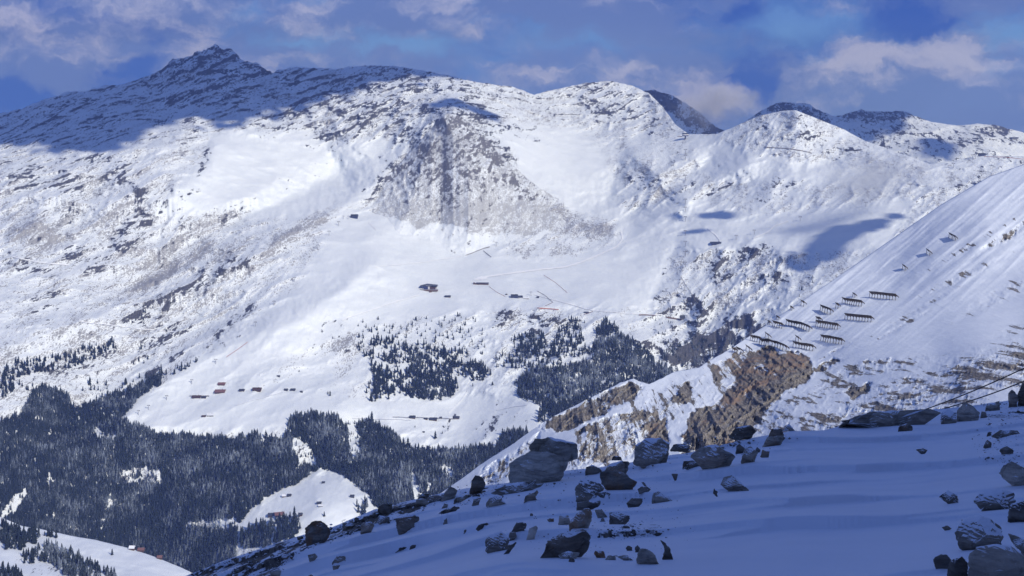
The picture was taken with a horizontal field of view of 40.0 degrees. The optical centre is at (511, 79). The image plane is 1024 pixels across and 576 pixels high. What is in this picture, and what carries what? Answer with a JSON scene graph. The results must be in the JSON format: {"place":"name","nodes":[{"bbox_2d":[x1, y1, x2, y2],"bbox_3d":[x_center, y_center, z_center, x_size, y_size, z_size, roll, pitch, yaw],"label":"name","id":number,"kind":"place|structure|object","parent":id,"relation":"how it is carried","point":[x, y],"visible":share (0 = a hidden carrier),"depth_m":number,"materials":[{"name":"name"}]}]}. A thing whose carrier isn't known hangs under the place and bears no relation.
{"place":"outdoors","nodes":[
{"label":"outdoors","id":0,"kind":"place"},
{"bbox_2d":[0,517,190,575],"bbox_3d":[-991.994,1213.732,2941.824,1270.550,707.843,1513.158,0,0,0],"label":"hillside","id":1,"kind":"structure","parent":0,"point":[123,561],"depth_m":2755.49,"materials":[{"name":"snow"}]},
{"bbox_2d":[370,113,565,256],"bbox_3d":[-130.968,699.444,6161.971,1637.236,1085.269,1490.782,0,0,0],"label":"mountain","id":2,"kind":"structure","parent":0,"point":[455,184],"depth_m":6232.57,"materials":[{"name":"snow"}]},
{"bbox_2d":[0,44,1023,570],"bbox_3d":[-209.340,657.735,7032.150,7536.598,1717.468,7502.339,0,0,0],"label":"mountain","id":3,"kind":"structure","parent":0,"point":[198,204],"depth_m":5648.35,"materials":[{"name":"snow"}]},
{"bbox_2d":[11,256,68,265],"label":"ski track","id":4,"kind":"structure","parent":3,"relation":"on","point":[39,262],"depth_m":5305.92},
{"bbox_2d":[80,321,174,331],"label":"ski track","id":5,"kind":"structure","parent":3,"relation":"on","point":[129,327],"depth_m":4972.79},
{"bbox_2d":[214,389,225,393],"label":"hut","id":6,"kind":"object","parent":3,"relation":"on","point":[217,391],"visible":1,"depth_m":4535.08,"materials":[{"name":"brown metal"}]},
{"bbox_2d":[252,387,261,391],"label":"hut","id":7,"kind":"object","parent":3,"relation":"on","point":[258,389],"visible":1,"depth_m":4531.48,"materials":[{"name":"brown metal"}]},
{"bbox_2d":[350,214,357,218],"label":"lift station","id":8,"kind":"object","parent":3,"relation":"on","point":[354,216],"visible":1,"depth_m":6013.25,"materials":[{"name":"metal"}]},
{"bbox_2d":[342,294,418,319],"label":"ski track","id":9,"kind":"structure","parent":3,"relation":"on","point":[381,306],"depth_m":5174.22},
{"bbox_2d":[0,254,812,575],"bbox_3d":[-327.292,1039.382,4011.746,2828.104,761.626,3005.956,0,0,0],"label":"spruce forest","id":10,"kind":"object","parent":3,"relation":"on","point":[240,458],"visible":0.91,"depth_m":4187.86,"materials":[{"name":"plant"}]},
{"bbox_2d":[375,256,459,266],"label":"ski track","id":11,"kind":"structure","parent":3,"relation":"on","point":[415,262],"depth_m":5671.94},
{"bbox_2d":[420,284,437,291],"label":"mountain restaurant","id":12,"kind":"structure","parent":3,"relation":"on","point":[430,287],"depth_m":5411.84,"materials":[{"name":"metal"}]},
{"bbox_2d":[473,282,488,284],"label":"snow shed","id":13,"kind":"structure","parent":3,"relation":"on","point":[481,283],"depth_m":5519.49,"materials":[{"name":"metal"}]},
{"bbox_2d":[474,231,622,279],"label":"ski track","id":14,"kind":"structure","parent":3,"relation":"on","point":[558,267],"depth_m":5713.00,"materials":[{"name":"snow"}]},
{"bbox_2d":[534,294,661,314],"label":"ski track","id":15,"kind":"structure","parent":3,"relation":"on","point":[598,310],"depth_m":5179.89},
{"bbox_2d":[753,220,787,238],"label":"ski track","id":16,"kind":"structure","parent":3,"relation":"on","point":[770,229],"depth_m":5676.32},
{"bbox_2d":[0,0,1023,132],"label":"sky","id":17,"kind":"structure","parent":0,"point":[952,62],"materials":[{"name":"blue"}]},
{"bbox_2d":[187,401,1023,575],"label":"snowfield","id":18,"kind":"structure","parent":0,"point":[849,501],"depth_m":16.48,"materials":[{"name":"snow"}]},
{"bbox_2d":[270,570,281,575],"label":"boulder","id":19,"kind":"object","parent":18,"relation":"on","point":[277,573],"visible":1,"depth_m":17.84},
{"bbox_2d":[308,553,317,561],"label":"boulder","id":20,"kind":"object","parent":18,"relation":"on","point":[312,557],"visible":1,"depth_m":17.77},
{"bbox_2d":[305,521,329,545],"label":"boulder","id":21,"kind":"object","parent":18,"relation":"on","point":[317,532],"visible":0.98,"depth_m":22.57,"materials":[{"name":"stone"}]},
{"bbox_2d":[332,555,345,564],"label":"boulder","id":22,"kind":"object","parent":18,"relation":"on","point":[337,559],"visible":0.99,"depth_m":17.48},
{"bbox_2d":[342,521,355,530],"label":"boulder","id":23,"kind":"object","parent":18,"relation":"on","point":[349,525],"visible":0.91,"depth_m":25.03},
{"bbox_2d":[361,516,370,521],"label":"boulder","id":24,"kind":"object","parent":18,"relation":"on","point":[365,518],"visible":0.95,"depth_m":26.11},
{"bbox_2d":[360,521,373,533],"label":"boulder","id":25,"kind":"object","parent":18,"relation":"on","point":[366,527],"visible":1,"depth_m":21.87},
{"bbox_2d":[374,516,389,524],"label":"boulder","id":26,"kind":"object","parent":18,"relation":"on","point":[380,520],"visible":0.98,"depth_m":24.00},
{"bbox_2d":[377,504,391,514],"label":"boulder","id":27,"kind":"object","parent":18,"relation":"on","point":[385,509],"visible":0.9,"depth_m":26.82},
{"bbox_2d":[395,515,419,534],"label":"boulder","id":28,"kind":"object","parent":18,"relation":"on","point":[405,524],"visible":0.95,"depth_m":21.64,"materials":[{"name":"stone"}]},
{"bbox_2d":[415,498,428,506],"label":"boulder","id":29,"kind":"object","parent":18,"relation":"on","point":[421,502],"visible":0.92,"depth_m":26.86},
{"bbox_2d":[418,494,428,498],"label":"boulder","id":30,"kind":"object","parent":18,"relation":"on","point":[423,496],"visible":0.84,"depth_m":30.19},
{"bbox_2d":[439,506,458,513],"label":"boulder","id":31,"kind":"object","parent":18,"relation":"on","point":[452,509],"visible":0.91,"depth_m":22.25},
{"bbox_2d":[441,486,456,501],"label":"boulder","id":32,"kind":"object","parent":18,"relation":"on","point":[450,493],"visible":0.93,"depth_m":26.78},
{"bbox_2d":[453,494,471,503],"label":"boulder","id":33,"kind":"object","parent":18,"relation":"on","point":[460,499],"visible":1,"depth_m":25.11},
{"bbox_2d":[472,498,480,505],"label":"boulder","id":34,"kind":"object","parent":18,"relation":"on","point":[476,501],"visible":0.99,"depth_m":22.94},
{"bbox_2d":[470,475,485,493],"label":"boulder","id":35,"kind":"object","parent":18,"relation":"on","point":[478,484],"visible":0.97,"depth_m":26.90,"materials":[{"name":"stone"}]},
{"bbox_2d":[476,523,487,530],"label":"boulder","id":36,"kind":"object","parent":18,"relation":"on","point":[480,527],"visible":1,"depth_m":16.66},
{"bbox_2d":[486,495,506,507],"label":"boulder","id":37,"kind":"object","parent":18,"relation":"on","point":[496,500],"visible":1,"depth_m":21.61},
{"bbox_2d":[485,530,509,552],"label":"boulder","id":38,"kind":"object","parent":18,"relation":"on","point":[497,541],"visible":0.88,"depth_m":12.39,"materials":[{"name":"stone"}]},
{"bbox_2d":[504,542,515,553],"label":"boulder","id":39,"kind":"object","parent":18,"relation":"on","point":[509,547],"visible":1,"depth_m":11.23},
{"bbox_2d":[509,532,516,540],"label":"boulder","id":40,"kind":"object","parent":18,"relation":"on","point":[512,536],"visible":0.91,"depth_m":13.72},
{"bbox_2d":[491,479,543,494],"bbox_3d":[0.095,7.560,26.041,0.976,0.308,0.246,0,0,11],"label":"boulder","id":41,"kind":"object","parent":18,"relation":"on","point":[513,487],"visible":0.86,"depth_m":26.05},
{"bbox_2d":[512,522,526,531],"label":"boulder","id":42,"kind":"object","parent":18,"relation":"on","point":[519,526],"visible":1,"depth_m":13.82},
{"bbox_2d":[524,491,537,502],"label":"boulder","id":43,"kind":"object","parent":18,"relation":"on","point":[530,497],"visible":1,"depth_m":21.29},
{"bbox_2d":[527,525,537,539],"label":"boulder","id":44,"kind":"object","parent":18,"relation":"on","point":[531,534],"visible":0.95,"depth_m":13.55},
{"bbox_2d":[508,450,567,482],"bbox_3d":[0.516,7.640,27.450,1.097,0.769,0.574,0,0,20],"label":"boulder","id":45,"kind":"object","parent":18,"relation":"on","point":[543,466],"visible":0.91,"depth_m":27.35,"materials":[{"name":"stone"}]},
{"bbox_2d":[528,436,578,462],"bbox_3d":[0.812,7.317,27.803,0.922,0.548,0.471,0,0,-25],"label":"boulder","id":46,"kind":"object","parent":45,"relation":"on","point":[568,451],"visible":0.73,"depth_m":27.76,"materials":[{"name":"stone"}]},
{"bbox_2d":[558,515,569,524],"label":"boulder","id":47,"kind":"object","parent":18,"relation":"on","point":[564,519],"visible":0.92,"depth_m":15.61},
{"bbox_2d":[540,529,590,557],"bbox_3d":[0.368,3.285,9.876,0.358,0.237,0.164,0,0,-13],"label":"boulder","id":48,"kind":"object","parent":18,"relation":"on","point":[578,541],"visible":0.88,"depth_m":9.86,"materials":[{"name":"stone"}]},
{"bbox_2d":[558,551,578,558],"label":"boulder","id":49,"kind":"object","parent":18,"relation":"on","point":[569,555],"visible":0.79,"depth_m":9.68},
{"bbox_2d":[569,508,591,530],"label":"boulder","id":50,"kind":"object","parent":18,"relation":"on","point":[582,518],"visible":0.98,"depth_m":13.43,"materials":[{"name":"stone"}]},
{"bbox_2d":[576,500,600,510],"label":"boulder","id":51,"kind":"object","parent":18,"relation":"on","point":[589,504],"visible":0.76,"depth_m":19.22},
{"bbox_2d":[575,479,603,502],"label":"boulder","id":52,"kind":"object","parent":18,"relation":"on","point":[585,490],"visible":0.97,"depth_m":20.92,"materials":[{"name":"stone"}]},
{"bbox_2d":[585,465,601,475],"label":"boulder","id":53,"kind":"object","parent":18,"relation":"on","point":[591,470],"visible":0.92,"depth_m":28.07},
{"bbox_2d":[594,550,605,557],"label":"boulder","id":54,"kind":"object","parent":18,"relation":"on","point":[598,554],"visible":0.91,"depth_m":9.97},
{"bbox_2d":[595,509,606,517],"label":"boulder","id":55,"kind":"object","parent":18,"relation":"on","point":[600,513],"visible":0.95,"depth_m":16.89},
{"bbox_2d":[595,491,609,498],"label":"boulder","id":56,"kind":"object","parent":18,"relation":"on","point":[601,494],"visible":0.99,"depth_m":20.82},
{"bbox_2d":[605,555,615,559],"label":"boulder","id":57,"kind":"object","parent":18,"relation":"on","point":[609,557],"visible":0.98,"depth_m":9.68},
{"bbox_2d":[611,456,621,460],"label":"boulder","id":58,"kind":"object","parent":18,"relation":"on","point":[615,458],"visible":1,"depth_m":29.80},
{"bbox_2d":[605,461,629,472],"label":"boulder","id":59,"kind":"object","parent":18,"relation":"on","point":[621,466],"visible":0.59,"depth_m":26.89,"materials":[{"name":"stone"}]},
{"bbox_2d":[599,469,636,489],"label":"boulder","id":60,"kind":"object","parent":18,"relation":"on","point":[610,479],"visible":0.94,"depth_m":21.55,"materials":[{"name":"stone"}]},
{"bbox_2d":[609,510,629,523],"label":"boulder","id":61,"kind":"object","parent":18,"relation":"on","point":[617,517],"visible":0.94,"depth_m":15.12,"materials":[{"name":"stone"}]},
{"bbox_2d":[618,555,632,560],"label":"boulder","id":62,"kind":"object","parent":18,"relation":"on","point":[624,557],"visible":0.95,"depth_m":9.64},
{"bbox_2d":[627,497,642,507],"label":"boulder","id":63,"kind":"object","parent":18,"relation":"on","point":[634,502],"visible":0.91,"depth_m":19.32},
{"bbox_2d":[638,486,650,493],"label":"boulder","id":64,"kind":"object","parent":18,"relation":"on","point":[642,489],"visible":1,"depth_m":20.81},
{"bbox_2d":[636,548,658,563],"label":"boulder","id":65,"kind":"object","parent":18,"relation":"on","point":[645,556],"visible":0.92,"depth_m":9.23,"materials":[{"name":"stone"}]},
{"bbox_2d":[633,438,669,468],"bbox_3d":[2.780,7.479,28.076,0.752,0.623,0.451,0,0,0],"label":"boulder","id":66,"kind":"object","parent":18,"relation":"on","point":[649,451],"visible":0.94,"depth_m":27.97,"materials":[{"name":"stone"}]},
{"bbox_2d":[652,491,671,503],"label":"boulder","id":67,"kind":"object","parent":18,"relation":"on","point":[658,496],"visible":0.94,"depth_m":19.86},
{"bbox_2d":[660,540,672,559],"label":"boulder","id":68,"kind":"object","parent":18,"relation":"on","point":[667,554],"visible":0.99,"depth_m":9.65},
{"bbox_2d":[670,443,689,451],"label":"boulder","id":69,"kind":"object","parent":18,"relation":"on","point":[681,447],"visible":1,"depth_m":32.40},
{"bbox_2d":[682,461,698,469],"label":"boulder","id":70,"kind":"object","parent":18,"relation":"on","point":[687,465],"visible":0.8,"depth_m":24.20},
{"bbox_2d":[691,444,734,468],"bbox_3d":[3.334,6.340,23.444,0.674,0.530,0.376,0,0,29],"label":"boulder","id":71,"kind":"object","parent":18,"relation":"on","point":[712,456],"visible":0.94,"depth_m":23.38,"materials":[{"name":"stone"}]},
{"bbox_2d":[721,475,748,490],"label":"boulder","id":72,"kind":"object","parent":18,"relation":"on","point":[730,483],"visible":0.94,"depth_m":19.61,"materials":[{"name":"stone"}]},
{"bbox_2d":[735,444,744,453],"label":"boulder","id":73,"kind":"object","parent":18,"relation":"on","point":[739,449],"visible":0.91,"depth_m":29.24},
{"bbox_2d":[728,425,755,440],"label":"boulder","id":74,"kind":"object","parent":18,"relation":"on","point":[745,432],"visible":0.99,"depth_m":32.72,"materials":[{"name":"stone"}]},
{"bbox_2d":[741,447,756,463],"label":"boulder","id":75,"kind":"object","parent":18,"relation":"on","point":[749,454],"visible":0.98,"depth_m":23.44,"materials":[{"name":"stone"}]},
{"bbox_2d":[760,450,768,457],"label":"boulder","id":76,"kind":"object","parent":18,"relation":"on","point":[764,453],"visible":0.99,"depth_m":26.35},
{"bbox_2d":[762,435,784,446],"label":"boulder","id":77,"kind":"object","parent":18,"relation":"on","point":[773,440],"visible":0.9,"depth_m":31.24,"materials":[{"name":"stone"}]},
{"bbox_2d":[768,428,783,436],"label":"boulder","id":78,"kind":"object","parent":18,"relation":"on","point":[775,432],"visible":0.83,"depth_m":32.02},
{"bbox_2d":[783,424,794,430],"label":"boulder","id":79,"kind":"object","parent":18,"relation":"on","point":[788,427],"visible":1,"depth_m":35.05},
{"bbox_2d":[838,409,940,427],"bbox_3d":[10.053,9.084,37.464,2.798,0.657,0.581,0,0,9],"label":"rock slab","id":80,"kind":"object","parent":18,"relation":"on","point":[883,418],"visible":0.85,"depth_m":37.40,"materials":[{"name":"stone"}]},
{"bbox_2d":[898,423,912,431],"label":"boulder","id":81,"kind":"object","parent":18,"relation":"on","point":[906,427],"visible":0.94,"depth_m":35.00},
{"bbox_2d":[916,449,927,453],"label":"boulder","id":82,"kind":"object","parent":18,"relation":"on","point":[922,451],"visible":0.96,"depth_m":26.45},
{"bbox_2d":[933,554,951,568],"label":"boulder","id":83,"kind":"object","parent":18,"relation":"on","point":[941,561],"visible":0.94,"depth_m":6.69,"materials":[{"name":"stone"}]},
{"bbox_2d":[940,409,955,423],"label":"boulder","id":84,"kind":"object","parent":18,"relation":"on","point":[948,416],"visible":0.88,"depth_m":36.82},
{"bbox_2d":[939,490,957,503],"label":"boulder","id":85,"kind":"object","parent":18,"relation":"on","point":[948,497],"visible":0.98,"depth_m":13.35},
{"bbox_2d":[947,556,967,575],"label":"boulder","id":86,"kind":"object","parent":18,"relation":"on","point":[958,566],"visible":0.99,"depth_m":6.16,"materials":[{"name":"stone"}]},
{"bbox_2d":[956,402,978,421],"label":"boulder","id":87,"kind":"object","parent":18,"relation":"on","point":[966,411],"visible":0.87,"depth_m":37.45,"materials":[{"name":"stone"}]},
{"bbox_2d":[926,368,1023,408],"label":"cable","id":88,"kind":"object","parent":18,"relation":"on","point":[977,388],"visible":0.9,"depth_m":66.56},
{"bbox_2d":[955,515,1002,550],"bbox_3d":[2.882,2.827,8.680,0.260,0.264,0.170,0,0,32],"label":"boulder","id":89,"kind":"object","parent":18,"relation":"on","point":[971,532],"visible":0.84,"depth_m":8.65,"materials":[{"name":"stone"}]},
{"bbox_2d":[942,381,1023,408],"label":"cable","id":90,"kind":"object","parent":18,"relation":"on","point":[985,395],"visible":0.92,"depth_m":66.24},
{"bbox_2d":[980,411,986,417],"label":"boulder","id":91,"kind":"object","parent":18,"relation":"on","point":[983,414],"visible":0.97,"depth_m":38.74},
{"bbox_2d":[983,440,991,448],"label":"boulder","id":92,"kind":"object","parent":18,"relation":"on","point":[988,444],"visible":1,"depth_m":25.95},
{"bbox_2d":[985,400,999,410],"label":"boulder","id":93,"kind":"object","parent":18,"relation":"on","point":[994,406],"visible":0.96,"depth_m":42.29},
{"bbox_2d":[974,489,1015,510],"bbox_3d":[4.146,3.630,12.079,0.308,0.220,0.196,0,0,32],"label":"boulder","id":94,"kind":"object","parent":18,"relation":"on","point":[998,499],"visible":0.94,"depth_m":12.04,"materials":[{"name":"stone"}]},
{"bbox_2d":[967,545,1023,575],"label":"boulder","id":95,"kind":"object","parent":18,"relation":"on","point":[990,560],"visible":1,"depth_m":6.02,"materials":[{"name":"stone"}]},
{"bbox_2d":[991,430,1019,438],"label":"boulder","id":96,"kind":"object","parent":18,"relation":"on","point":[1001,434],"visible":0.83,"depth_m":27.74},
{"bbox_2d":[999,446,1013,454],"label":"boulder","id":97,"kind":"object","parent":18,"relation":"on","point":[1006,450],"visible":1,"depth_m":21.85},
{"bbox_2d":[999,462,1023,485],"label":"boulder","id":98,"kind":"object","parent":18,"relation":"on","point":[1012,473],"visible":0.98,"depth_m":15.23,"materials":[{"name":"stone"}]},
{"bbox_2d":[1008,390,1017,407],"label":"boulder","id":99,"kind":"object","parent":18,"relation":"on","point":[1012,398],"visible":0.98,"depth_m":43.92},
{"bbox_2d":[1007,499,1023,522],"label":"boulder","id":100,"kind":"object","parent":18,"relation":"on","point":[1016,512],"visible":0.93,"depth_m":11.08,"materials":[{"name":"stone"}]},
{"bbox_2d":[1008,534,1023,555],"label":"boulder","id":101,"kind":"object","parent":18,"relation":"on","point":[1018,542],"visible":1,"depth_m":7.72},
{"bbox_2d":[1018,383,1023,405],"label":"boulder","id":102,"kind":"object","parent":18,"relation":"on","point":[1021,396],"visible":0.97,"depth_m":44.06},
{"bbox_2d":[191,403,1023,575],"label":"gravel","id":103,"kind":"structure","parent":0,"point":[572,502],"depth_m":25.36,"materials":[{"name":"stone"}]},
{"bbox_2d":[442,164,1023,492],"bbox_3d":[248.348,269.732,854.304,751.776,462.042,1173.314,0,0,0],"label":"slope","id":104,"kind":"structure","parent":0,"point":[947,324],"depth_m":733.61,"materials":[{"name":"snow"}]},
{"bbox_2d":[731,346,743,353],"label":"snow fence","id":105,"kind":"object","parent":104,"relation":"on","point":[736,348],"visible":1,"depth_m":815.99,"materials":[{"name":"metal"}]},
{"bbox_2d":[750,335,760,341],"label":"snow fence","id":106,"kind":"object","parent":104,"relation":"on","point":[754,336],"visible":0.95,"depth_m":862.66,"materials":[{"name":"metal"}]},
{"bbox_2d":[759,338,778,347],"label":"snow fence","id":107,"kind":"object","parent":104,"relation":"on","point":[767,340],"visible":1,"depth_m":843.51,"materials":[{"name":"metal"}]},
{"bbox_2d":[772,320,784,328],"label":"snow fence","id":108,"kind":"object","parent":104,"relation":"on","point":[779,323],"visible":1,"depth_m":896.40,"materials":[{"name":"metal"}]},
{"bbox_2d":[786,319,802,326],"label":"snow fence","id":109,"kind":"object","parent":104,"relation":"on","point":[794,322],"visible":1,"depth_m":889.81,"materials":[{"name":"metal"}]},
{"bbox_2d":[793,341,815,350],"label":"snow fence","id":110,"kind":"object","parent":104,"relation":"on","point":[804,344],"visible":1,"depth_m":814.17,"materials":[{"name":"metal"}]},
{"bbox_2d":[820,305,833,313],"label":"snow fence","id":111,"kind":"object","parent":104,"relation":"on","point":[825,307],"visible":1,"depth_m":919.25,"materials":[{"name":"metal"}]},
{"bbox_2d":[815,320,840,329],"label":"snow fence","id":112,"kind":"object","parent":104,"relation":"on","point":[827,323],"visible":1,"depth_m":868.15,"materials":[{"name":"metal"}]},
{"bbox_2d":[820,334,844,344],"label":"snow fence","id":113,"kind":"object","parent":104,"relation":"on","point":[832,337],"visible":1,"depth_m":818.90,"materials":[{"name":"metal"}]},
{"bbox_2d":[842,297,864,306],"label":"snow fence","id":114,"kind":"object","parent":104,"relation":"on","point":[852,300],"visible":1,"depth_m":925.89,"materials":[{"name":"metal"}]},
{"bbox_2d":[844,313,874,321],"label":"snow fence","id":115,"kind":"object","parent":104,"relation":"on","point":[859,316],"visible":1,"depth_m":868.63,"materials":[{"name":"metal"}]},
{"bbox_2d":[869,291,898,299],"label":"snow fence","id":116,"kind":"object","parent":104,"relation":"on","point":[883,293],"visible":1,"depth_m":928.46,"materials":[{"name":"metal"}]},
{"bbox_2d":[766,147,810,152],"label":"path","id":117,"kind":"structure","parent":0,"point":[787,148],"depth_m":6475.62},
{"bbox_2d":[644,90,1023,163],"bbox_3d":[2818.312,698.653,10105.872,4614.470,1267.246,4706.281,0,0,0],"label":"mountain","id":118,"kind":"structure","parent":0,"point":[914,137],"depth_m":9278.19,"materials":[{"name":"snow"}]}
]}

